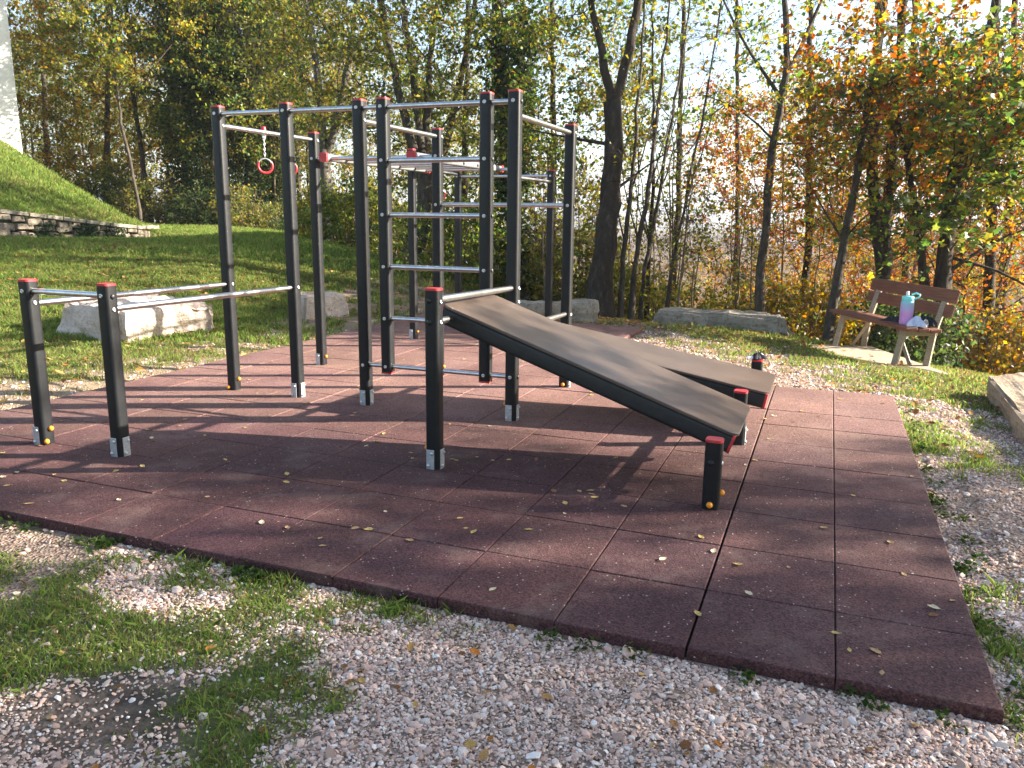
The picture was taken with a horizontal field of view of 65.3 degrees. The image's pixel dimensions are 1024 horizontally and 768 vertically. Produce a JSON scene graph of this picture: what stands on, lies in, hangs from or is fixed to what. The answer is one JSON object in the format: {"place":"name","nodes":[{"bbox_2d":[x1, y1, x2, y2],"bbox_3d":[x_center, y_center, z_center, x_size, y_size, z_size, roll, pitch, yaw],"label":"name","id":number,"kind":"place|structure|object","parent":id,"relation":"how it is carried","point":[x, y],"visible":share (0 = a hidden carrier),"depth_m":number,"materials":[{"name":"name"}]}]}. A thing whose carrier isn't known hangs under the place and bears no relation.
{"place":"outdoors","nodes":[
{"label":"outdoors","id":0,"kind":"place"},
{"bbox_2d":[12,438,984,717],"bbox_3d":[0.083,0.004,7.543,6.435,0.024,8.452,5,13,21],"label":"pavement bedding","id":1,"kind":"object","parent":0,"point":[938,706],"visible":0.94,"depth_m":3.23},
{"bbox_2d":[0,314,1003,724],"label":"rubber pavement","id":2,"kind":"structure","parent":0,"point":[586,564],"depth_m":4.27,"materials":[{"name":"red rubber"}]},
{"bbox_2d":[17,89,775,509],"bbox_3d":[0.129,-1.164,7.264,4.511,2.436,6.584,5,13,21],"label":"workout station","id":3,"kind":"object","parent":2,"relation":"on","point":[705,401],"visible":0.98,"depth_m":5.91,"materials":[{"name":"black metal"}]},
{"bbox_2d":[0,149,1023,767],"bbox_3d":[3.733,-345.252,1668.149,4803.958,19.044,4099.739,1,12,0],"label":"ground","id":4,"kind":"structure","parent":0,"point":[40,553],"depth_m":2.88,"materials":[{"name":"beige gravel"}]},
{"bbox_2d":[0,0,22,152],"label":"white building","id":5,"kind":"structure","parent":4,"relation":"on","point":[10,133],"depth_m":24.39,"materials":[{"name":"paint"}]},
{"bbox_2d":[14,43,83,178],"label":"woodland tree","id":6,"kind":"object","parent":4,"relation":"on","point":[41,109],"visible":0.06,"depth_m":39.27,"materials":[{"name":"green plant"}]},
{"bbox_2d":[10,5,94,177],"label":"woodland tree","id":7,"kind":"object","parent":4,"relation":"on","point":[31,138],"visible":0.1,"depth_m":36.25,"materials":[{"name":"green plant"}]},
{"bbox_2d":[15,13,130,198],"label":"woodland tree","id":8,"kind":"object","parent":4,"relation":"on","point":[53,114],"visible":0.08,"depth_m":42.61,"materials":[{"name":"green plant"}]},
{"bbox_2d":[7,0,151,193],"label":"maple tree","id":9,"kind":"object","parent":4,"relation":"on","point":[44,78],"visible":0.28,"depth_m":29.96,"materials":[{"name":"green plant"}]},
{"bbox_2d":[0,209,158,237],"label":"retaining wall","id":10,"kind":"structure","parent":4,"relation":"on","point":[74,227],"depth_m":18.09,"materials":[{"name":"stone"},{"name":"grey limestone"}]},
{"bbox_2d":[10,4,148,199],"bbox_3d":[-20.603,-12.034,37.609,6.763,12.068,6.722,6,13,23],"label":"woodland tree","id":11,"kind":"object","parent":4,"relation":"on","point":[50,83],"visible":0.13,"depth_m":37.39,"materials":[{"name":"green plant"}]},
{"bbox_2d":[6,0,188,200],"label":"maple tree","id":12,"kind":"object","parent":4,"relation":"on","point":[107,122],"visible":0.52,"depth_m":27.52,"materials":[{"name":"green plant"}]},
{"bbox_2d":[34,47,162,219],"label":"woodland tree","id":13,"kind":"object","parent":4,"relation":"on","point":[97,113],"visible":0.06,"depth_m":40.70,"materials":[{"name":"green plant"}]},
{"bbox_2d":[64,157,155,215],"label":"shrub","id":14,"kind":"object","parent":4,"relation":"on","point":[93,173],"visible":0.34,"depth_m":27.11,"materials":[{"name":"green plant"}]},
{"bbox_2d":[73,162,162,218],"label":"shrub","id":15,"kind":"object","parent":4,"relation":"on","point":[107,180],"visible":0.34,"depth_m":27.25,"materials":[{"name":"green plant"}]},
{"bbox_2d":[35,0,216,221],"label":"slim tree","id":16,"kind":"object","parent":4,"relation":"on","point":[113,63],"visible":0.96,"depth_m":24.17,"materials":[{"name":"green plant"}]},
{"bbox_2d":[35,0,218,223],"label":"slim tree","id":17,"kind":"object","parent":4,"relation":"on","point":[138,130],"visible":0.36,"depth_m":25.47,"materials":[{"name":"green plant"}]},
{"bbox_2d":[62,1,200,222],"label":"woodland tree","id":18,"kind":"object","parent":4,"relation":"on","point":[133,125],"visible":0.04,"depth_m":35.15,"materials":[{"name":"green plant"}]},
{"bbox_2d":[56,294,214,341],"bbox_3d":[-4.902,-0.866,10.354,1.658,0.661,1.472,9,14,35],"label":"boulder","id":19,"kind":"object","parent":4,"relation":"on","point":[83,317],"visible":0.56,"depth_m":9.88,"materials":[{"name":"stone"}]},
{"bbox_2d":[112,176,183,223],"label":"shrub","id":20,"kind":"object","parent":4,"relation":"on","point":[132,201],"visible":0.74,"depth_m":26.34,"materials":[{"name":"green plant"}]},
{"bbox_2d":[116,174,199,223],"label":"shrub","id":21,"kind":"object","parent":4,"relation":"on","point":[156,197],"visible":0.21,"depth_m":27.10,"materials":[{"name":"green plant"}]},
{"bbox_2d":[99,0,248,223],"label":"ivy clad tree","id":22,"kind":"object","parent":4,"relation":"on","point":[170,142],"visible":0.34,"depth_m":27.08,"materials":[{"name":"green plant"}]},
{"bbox_2d":[155,191,216,224],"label":"shrub","id":23,"kind":"object","parent":4,"relation":"on","point":[173,213],"visible":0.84,"depth_m":25.83,"materials":[{"name":"green plant"}]},
{"bbox_2d":[114,0,286,223],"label":"ivy clad tree","id":24,"kind":"object","parent":4,"relation":"on","point":[207,149],"visible":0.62,"depth_m":26.29,"materials":[{"name":"green plant"}]},
{"bbox_2d":[161,180,259,226],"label":"shrub","id":25,"kind":"object","parent":4,"relation":"on","point":[208,196],"visible":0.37,"depth_m":26.13,"materials":[{"name":"green plant"}]},
{"bbox_2d":[165,0,304,227],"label":"ivy clad tree","id":26,"kind":"object","parent":4,"relation":"on","point":[247,178],"visible":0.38,"depth_m":26.70,"materials":[{"name":"green plant"}]},
{"bbox_2d":[204,181,283,229],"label":"shrub","id":27,"kind":"object","parent":4,"relation":"on","point":[237,216],"visible":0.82,"depth_m":25.80,"materials":[{"name":"green plant"}]},
{"bbox_2d":[194,0,344,227],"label":"ivy clad tree","id":28,"kind":"object","parent":4,"relation":"on","point":[279,190],"visible":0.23,"depth_m":27.39,"materials":[{"name":"green plant"}]},
{"bbox_2d":[241,52,297,227],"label":"sapling","id":29,"kind":"object","parent":4,"relation":"on","point":[271,144],"visible":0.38,"depth_m":27.30,"materials":[{"name":"green plant"}]},
{"bbox_2d":[221,0,378,226],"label":"deciduous tree","id":30,"kind":"object","parent":4,"relation":"on","point":[303,152],"visible":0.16,"depth_m":27.24,"materials":[{"name":"green plant"}]},
{"bbox_2d":[182,0,421,243],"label":"deciduous tree","id":31,"kind":"object","parent":4,"relation":"on","point":[325,169],"visible":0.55,"depth_m":17.97,"materials":[{"name":"green plant"}]},
{"bbox_2d":[230,0,390,232],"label":"woodland tree","id":32,"kind":"object","parent":4,"relation":"on","point":[342,165],"visible":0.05,"depth_m":30.04,"materials":[{"name":"green plant"}]},
{"bbox_2d":[301,291,348,318],"bbox_3d":[-2.936,-1.171,12.160,0.834,0.466,0.673,-8,15,-37],"label":"boulder","id":33,"kind":"object","parent":4,"relation":"on","point":[336,304],"visible":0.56,"depth_m":11.96,"materials":[{"name":"stone"}]},
{"bbox_2d":[271,170,394,240],"bbox_3d":[-4.665,-4.316,20.357,2.951,2.220,3.022,-8,15,-36],"label":"shrub","id":34,"kind":"object","parent":4,"relation":"on","point":[304,227],"visible":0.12,"depth_m":19.69,"materials":[{"name":"green plant"}]},
{"bbox_2d":[296,172,402,249],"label":"shrub","id":35,"kind":"object","parent":4,"relation":"on","point":[333,218],"visible":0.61,"depth_m":18.43,"materials":[{"name":"green plant"}]},
{"bbox_2d":[298,12,421,211],"bbox_3d":[-6.292,-9.687,32.323,6.980,12.455,6.938,-6,14,-30],"label":"woodland tree","id":36,"kind":"object","parent":4,"relation":"on","point":[350,135],"visible":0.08,"depth_m":31.43,"materials":[{"name":"green plant"}]},
{"bbox_2d":[308,167,428,255],"bbox_3d":[-3.553,-4.167,20.546,3.271,2.713,3.531,-3,12,-16],"label":"shrub","id":37,"kind":"object","parent":4,"relation":"on","point":[373,206],"visible":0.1,"depth_m":20.04,"materials":[{"name":"green plant"}]},
{"bbox_2d":[221,0,547,264],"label":"deciduous tree","id":38,"kind":"object","parent":4,"relation":"on","point":[424,189],"visible":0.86,"depth_m":15.16,"materials":[{"name":"green plant"}]},
{"bbox_2d":[336,61,495,224],"bbox_3d":[-3.291,-7.467,33.465,7.073,11.103,6.537,11,15,40],"label":"woodland tree","id":39,"kind":"object","parent":4,"relation":"on","point":[433,126],"visible":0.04,"depth_m":33.24,"materials":[{"name":"green plant"}]},
{"bbox_2d":[372,207,476,265],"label":"shrub","id":40,"kind":"object","parent":4,"relation":"on","point":[445,233],"visible":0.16,"depth_m":17.37,"materials":[{"name":"green plant"}]},
{"bbox_2d":[293,0,601,266],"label":"deciduous tree","id":41,"kind":"object","parent":4,"relation":"on","point":[465,140],"visible":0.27,"depth_m":17.03,"materials":[{"name":"green plant"}]},
{"bbox_2d":[370,180,532,288],"bbox_3d":[-1.233,-2.729,15.296,3.047,2.341,2.823,7,13,28],"label":"shrub","id":42,"kind":"object","parent":4,"relation":"on","point":[466,278],"visible":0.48,"depth_m":15.00,"materials":[{"name":"green plant"}]},
{"bbox_2d":[374,7,548,285],"bbox_3d":[-1.388,-7.239,28.850,6.548,11.755,6.588,7,13,27],"label":"woodland tree","id":43,"kind":"object","parent":4,"relation":"on","point":[455,136],"visible":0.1,"depth_m":27.88,"materials":[{"name":"green plant"}]},
{"bbox_2d":[450,237,559,295],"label":"shrub","id":44,"kind":"object","parent":4,"relation":"on","point":[495,281],"visible":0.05,"depth_m":16.77,"materials":[{"name":"green plant"}]},
{"bbox_2d":[0,154,1022,767],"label":"leaf litter","id":45,"kind":"object","parent":4,"relation":"on","point":[684,744],"visible":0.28,"depth_m":8.73,"materials":[{"name":"brown plant"}]},
{"bbox_2d":[0,139,1023,767],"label":"grass","id":46,"kind":"structure","parent":4,"relation":"on","point":[200,239],"depth_m":9.10,"materials":[{"name":"green plant"}]},
{"bbox_2d":[0,407,1023,734],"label":"weeds","id":47,"kind":"object","parent":4,"relation":"on","point":[748,673],"visible":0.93,"depth_m":3.46,"materials":[{"name":"green plant"}]},
{"bbox_2d":[407,0,654,300],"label":"ivy clad tree","id":48,"kind":"object","parent":4,"relation":"on","point":[505,75],"visible":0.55,"depth_m":15.44,"materials":[{"name":"green plant"}]},
{"bbox_2d":[521,150,562,300],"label":"sapling","id":49,"kind":"object","parent":4,"relation":"on","point":[538,216],"visible":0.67,"depth_m":14.68,"materials":[{"name":"green plant"}]},
{"bbox_2d":[520,298,598,322],"bbox_3d":[0.639,-1.104,12.462,1.553,0.459,0.704,-1,12,-8],"label":"boulder","id":50,"kind":"object","parent":4,"relation":"on","point":[584,309],"visible":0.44,"depth_m":12.18,"materials":[{"name":"grey stone"}]},
{"bbox_2d":[434,0,689,299],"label":"deciduous tree","id":51,"kind":"object","parent":4,"relation":"on","point":[593,187],"visible":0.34,"depth_m":15.75,"materials":[{"name":"green plant"}]},
{"bbox_2d":[493,222,649,305],"bbox_3d":[1.210,-2.167,15.841,3.097,2.162,3.196,-2,12,-13],"label":"shrub","id":52,"kind":"object","parent":4,"relation":"on","point":[539,267],"visible":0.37,"depth_m":15.19,"materials":[{"name":"green plant"}]},
{"bbox_2d":[556,165,599,296],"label":"sapling","id":53,"kind":"object","parent":4,"relation":"on","point":[579,207],"visible":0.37,"depth_m":15.65,"materials":[{"name":"green plant"}]},
{"bbox_2d":[504,227,661,313],"bbox_3d":[1.302,-2.149,16.202,3.219,2.247,3.322,-3,13,-19],"label":"shrub","id":54,"kind":"object","parent":4,"relation":"on","point":[559,279],"visible":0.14,"depth_m":15.88,"materials":[{"name":"green plant"}]},
{"bbox_2d":[502,0,665,319],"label":"deciduous tree","id":55,"kind":"object","parent":4,"relation":"on","point":[599,286],"visible":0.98,"depth_m":13.68,"materials":[{"name":"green plant"}]},
{"bbox_2d":[572,251,688,320],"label":"shrub","id":56,"kind":"object","parent":4,"relation":"on","point":[654,293],"visible":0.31,"depth_m":15.11,"materials":[{"name":"green plant"}]},
{"bbox_2d":[603,128,676,270],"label":"sapling","id":57,"kind":"object","parent":4,"relation":"on","point":[638,185],"visible":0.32,"depth_m":16.59,"materials":[{"name":"green plant"}]},
{"bbox_2d":[569,0,727,317],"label":"slim tree","id":58,"kind":"object","parent":4,"relation":"on","point":[620,308],"visible":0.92,"depth_m":13.97,"materials":[{"name":"green plant"}]},
{"bbox_2d":[626,194,678,319],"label":"sapling","id":59,"kind":"object","parent":4,"relation":"on","point":[653,246],"visible":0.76,"depth_m":15.14,"materials":[{"name":"green plant"}]},
{"bbox_2d":[563,0,750,320],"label":"slim tree","id":60,"kind":"object","parent":4,"relation":"on","point":[631,307],"visible":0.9,"depth_m":14.27,"materials":[{"name":"green plant"}]},
{"bbox_2d":[591,6,744,319],"bbox_3d":[2.853,-4.468,14.820,2.739,7.291,2.222,3,12,9],"label":"slim tree","id":61,"kind":"object","parent":4,"relation":"on","point":[648,277],"visible":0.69,"depth_m":15.17,"materials":[{"name":"green plant"}]},
{"bbox_2d":[615,148,730,308],"bbox_3d":[5.818,-3.456,29.613,4.503,10.521,4.998,6,13,24],"label":"woodland tree","id":62,"kind":"object","parent":4,"relation":"on","point":[669,227],"visible":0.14,"depth_m":28.68,"materials":[{"name":"green plant"}]},
{"bbox_2d":[613,0,744,319],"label":"slim tree","id":63,"kind":"object","parent":4,"relation":"on","point":[644,266],"visible":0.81,"depth_m":14.77,"materials":[{"name":"green plant"}]},
{"bbox_2d":[638,88,719,306],"bbox_3d":[2.998,-3.005,14.971,1.554,4.836,1.587,8,14,31],"label":"sapling","id":64,"kind":"object","parent":4,"relation":"on","point":[673,176],"visible":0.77,"depth_m":14.62,"materials":[{"name":"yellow plant"}]},
{"bbox_2d":[646,143,725,306],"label":"sapling","id":65,"kind":"object","parent":4,"relation":"on","point":[686,226],"visible":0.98,"depth_m":13.87,"materials":[{"name":"green plant"}]},
{"bbox_2d":[649,149,727,305],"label":"sapling","id":66,"kind":"object","parent":4,"relation":"on","point":[693,223],"visible":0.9,"depth_m":14.09,"materials":[{"name":"green plant"}]},
{"bbox_2d":[659,185,718,307],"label":"sapling","id":67,"kind":"object","parent":4,"relation":"on","point":[692,275],"visible":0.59,"depth_m":16.15,"materials":[{"name":"green plant"}]},
{"bbox_2d":[665,173,727,304],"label":"sapling","id":68,"kind":"object","parent":4,"relation":"on","point":[711,211],"visible":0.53,"depth_m":16.67,"materials":[{"name":"yellow plant"}]},
{"bbox_2d":[634,0,763,307],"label":"slim tree","id":69,"kind":"object","parent":4,"relation":"on","point":[711,110],"visible":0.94,"depth_m":14.41,"materials":[{"name":"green plant"}]},
{"bbox_2d":[545,0,853,305],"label":"deciduous tree","id":70,"kind":"object","parent":4,"relation":"on","point":[763,26],"visible":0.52,"depth_m":16.22,"materials":[{"name":"green plant"}]},
{"bbox_2d":[651,276,749,313],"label":"shrub","id":71,"kind":"object","parent":4,"relation":"on","point":[709,302],"visible":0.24,"depth_m":16.05,"materials":[{"name":"green plant"}]},
{"bbox_2d":[663,246,754,307],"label":"shrub","id":72,"kind":"object","parent":4,"relation":"on","point":[711,276],"visible":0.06,"depth_m":46.84,"materials":[{"name":"orange plant"}]},
{"bbox_2d":[652,307,794,335],"bbox_3d":[3.371,-0.980,12.956,2.306,0.465,0.714,5,13,19],"label":"boulder","id":73,"kind":"object","parent":4,"relation":"on","point":[756,320],"visible":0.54,"depth_m":12.71,"materials":[{"name":"grey stone"}]},
{"bbox_2d":[703,180,758,306],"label":"sapling","id":74,"kind":"object","parent":4,"relation":"on","point":[732,208],"visible":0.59,"depth_m":16.58,"materials":[{"name":"orange plant"}]},
{"bbox_2d":[699,182,774,302],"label":"sapling","id":75,"kind":"object","parent":4,"relation":"on","point":[725,234],"visible":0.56,"depth_m":15.77,"materials":[{"name":"orange plant"}]},
{"bbox_2d":[706,179,775,309],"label":"sapling","id":76,"kind":"object","parent":4,"relation":"on","point":[735,262],"visible":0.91,"depth_m":14.30,"materials":[{"name":"orange plant"}]},
{"bbox_2d":[715,184,778,309],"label":"sapling","id":77,"kind":"object","parent":4,"relation":"on","point":[753,206],"visible":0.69,"depth_m":14.70,"materials":[{"name":"orange plant"}]},
{"bbox_2d":[656,0,842,311],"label":"slim tree","id":78,"kind":"object","parent":4,"relation":"on","point":[760,281],"visible":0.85,"depth_m":13.36,"materials":[{"name":"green plant"}]},
{"bbox_2d":[651,0,879,304],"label":"beech tree","id":79,"kind":"object","parent":4,"relation":"on","point":[737,147],"visible":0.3,"depth_m":21.82,"materials":[{"name":"orange plant"}]},
{"bbox_2d":[659,45,878,317],"bbox_3d":[8.261,-4.392,25.996,7.306,12.379,7.391,0,12,-3],"label":"woodland tree","id":80,"kind":"object","parent":4,"relation":"on","point":[744,169],"visible":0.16,"depth_m":24.69,"materials":[{"name":"orange plant"}]},
{"bbox_2d":[744,113,824,297],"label":"sapling","id":81,"kind":"object","parent":4,"relation":"on","point":[781,252],"visible":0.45,"depth_m":17.95,"materials":[{"name":"orange plant"}]},
{"bbox_2d":[718,268,864,344],"bbox_3d":[5.526,-1.143,15.340,2.923,2.199,2.993,-7,14,-31],"label":"shrub","id":82,"kind":"object","parent":4,"relation":"on","point":[784,288],"visible":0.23,"depth_m":14.96,"materials":[{"name":"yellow plant"}]},
{"bbox_2d":[733,264,869,345],"bbox_3d":[5.433,-1.215,14.852,2.548,1.986,2.797,8,14,32],"label":"shrub","id":83,"kind":"object","parent":4,"relation":"on","point":[819,307],"visible":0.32,"depth_m":14.58,"materials":[{"name":"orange plant"}]},
{"bbox_2d":[683,0,966,323],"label":"beech tree","id":84,"kind":"object","parent":4,"relation":"on","point":[808,248],"visible":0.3,"depth_m":18.39,"materials":[{"name":"orange plant"}]},
{"bbox_2d":[792,150,859,298],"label":"sapling","id":85,"kind":"object","parent":4,"relation":"on","point":[800,235],"visible":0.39,"depth_m":16.36,"materials":[{"name":"orange plant"}]},
{"bbox_2d":[788,195,932,303],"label":"woodland tree","id":86,"kind":"object","parent":4,"relation":"on","point":[850,259],"visible":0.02,"depth_m":31.20,"materials":[{"name":"orange plant"}]},
{"bbox_2d":[714,0,1023,352],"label":"deciduous tree","id":87,"kind":"object","parent":4,"relation":"on","point":[870,182],"visible":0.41,"depth_m":12.95,"materials":[{"name":"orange plant"}]},
{"bbox_2d":[735,0,1023,342],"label":"slim tree","id":88,"kind":"object","parent":4,"relation":"on","point":[836,285],"visible":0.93,"depth_m":11.07,"materials":[{"name":"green plant"}]},
{"bbox_2d":[810,344,949,374],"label":"concrete slab","id":89,"kind":"structure","parent":4,"relation":"on","point":[868,352],"depth_m":10.78,"materials":[{"name":"beige concrete"}]},
{"bbox_2d":[829,278,960,365],"bbox_3d":[4.986,-0.840,10.662,0.676,0.996,2.015,0,12,-4],"label":"park bench","id":90,"kind":"object","parent":89,"relation":"on","point":[943,308],"visible":0.94,"depth_m":10.28,"materials":[{"name":"brown wood"}]},
{"bbox_2d":[899,291,920,324],"bbox_3d":[4.917,-0.941,9.903,0.153,0.411,0.199,-11,17,-44],"label":"water bottle","id":91,"kind":"object","parent":90,"relation":"on","point":[906,309],"visible":0.94,"depth_m":9.87,"materials":[{"name":"multicoloured plastic"}]},
{"bbox_2d":[772,0,1023,366],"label":"maple tree","id":92,"kind":"object","parent":4,"relation":"on","point":[947,225],"visible":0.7,"depth_m":11.14,"materials":[{"name":"green plant"}]},
{"bbox_2d":[779,0,1022,323],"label":"beech tree","id":93,"kind":"object","parent":4,"relation":"on","point":[893,274],"visible":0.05,"depth_m":20.48,"materials":[{"name":"orange plant"}]},
{"bbox_2d":[821,266,998,368],"bbox_3d":[6.047,-0.811,12.007,2.492,1.870,2.142,-6,14,-29],"label":"shrub","id":94,"kind":"object","parent":4,"relation":"on","point":[888,339],"visible":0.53,"depth_m":11.64,"materials":[{"name":"green plant"}]},
{"bbox_2d":[798,149,1023,322],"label":"woodland tree","id":95,"kind":"object","parent":4,"relation":"on","point":[915,266],"visible":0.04,"depth_m":25.55,"materials":[{"name":"orange plant"}]},
{"bbox_2d":[819,16,1023,363],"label":"beech tree","id":96,"kind":"object","parent":4,"relation":"on","point":[989,276],"visible":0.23,"depth_m":14.33,"materials":[{"name":"orange plant"}]},
{"bbox_2d":[855,0,1023,361],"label":"beech tree","id":97,"kind":"object","parent":4,"relation":"on","point":[1014,19],"visible":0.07,"depth_m":17.48,"materials":[{"name":"orange plant"}]},
{"bbox_2d":[918,297,1023,374],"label":"shrub","id":98,"kind":"object","parent":4,"relation":"on","point":[974,354],"visible":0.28,"depth_m":13.88,"materials":[{"name":"green plant"}]},
{"bbox_2d":[932,246,1023,355],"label":"woodland tree","id":99,"kind":"object","parent":4,"relation":"on","point":[1016,299],"visible":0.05,"depth_m":27.77,"materials":[{"name":"orange plant"}]},
{"bbox_2d":[949,289,1023,375],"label":"shrub","id":100,"kind":"object","parent":4,"relation":"on","point":[1006,364],"visible":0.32,"depth_m":13.68,"materials":[{"name":"green plant"}]},
{"bbox_2d":[971,135,1023,312],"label":"sapling","id":101,"kind":"object","parent":4,"relation":"on","point":[1021,276],"visible":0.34,"depth_m":15.59,"materials":[{"name":"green plant"}]},
{"bbox_2d":[987,372,1023,442],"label":"boulder","id":102,"kind":"object","parent":4,"relation":"on","point":[1005,393],"visible":0.88,"depth_m":7.17,"materials":[{"name":"brown stone"}]},
{"bbox_2d":[6,0,1023,217],"label":"sky","id":103,"kind":"structure","parent":0,"point":[820,23],"materials":[{"name":"white"}]},
{"bbox_2d":[154,210,1022,234],"bbox_3d":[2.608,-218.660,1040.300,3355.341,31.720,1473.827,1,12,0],"label":"hills","id":104,"kind":"structure","parent":0,"point":[715,218],"depth_m":1122.95,"materials":[{"name":"grey plant"}]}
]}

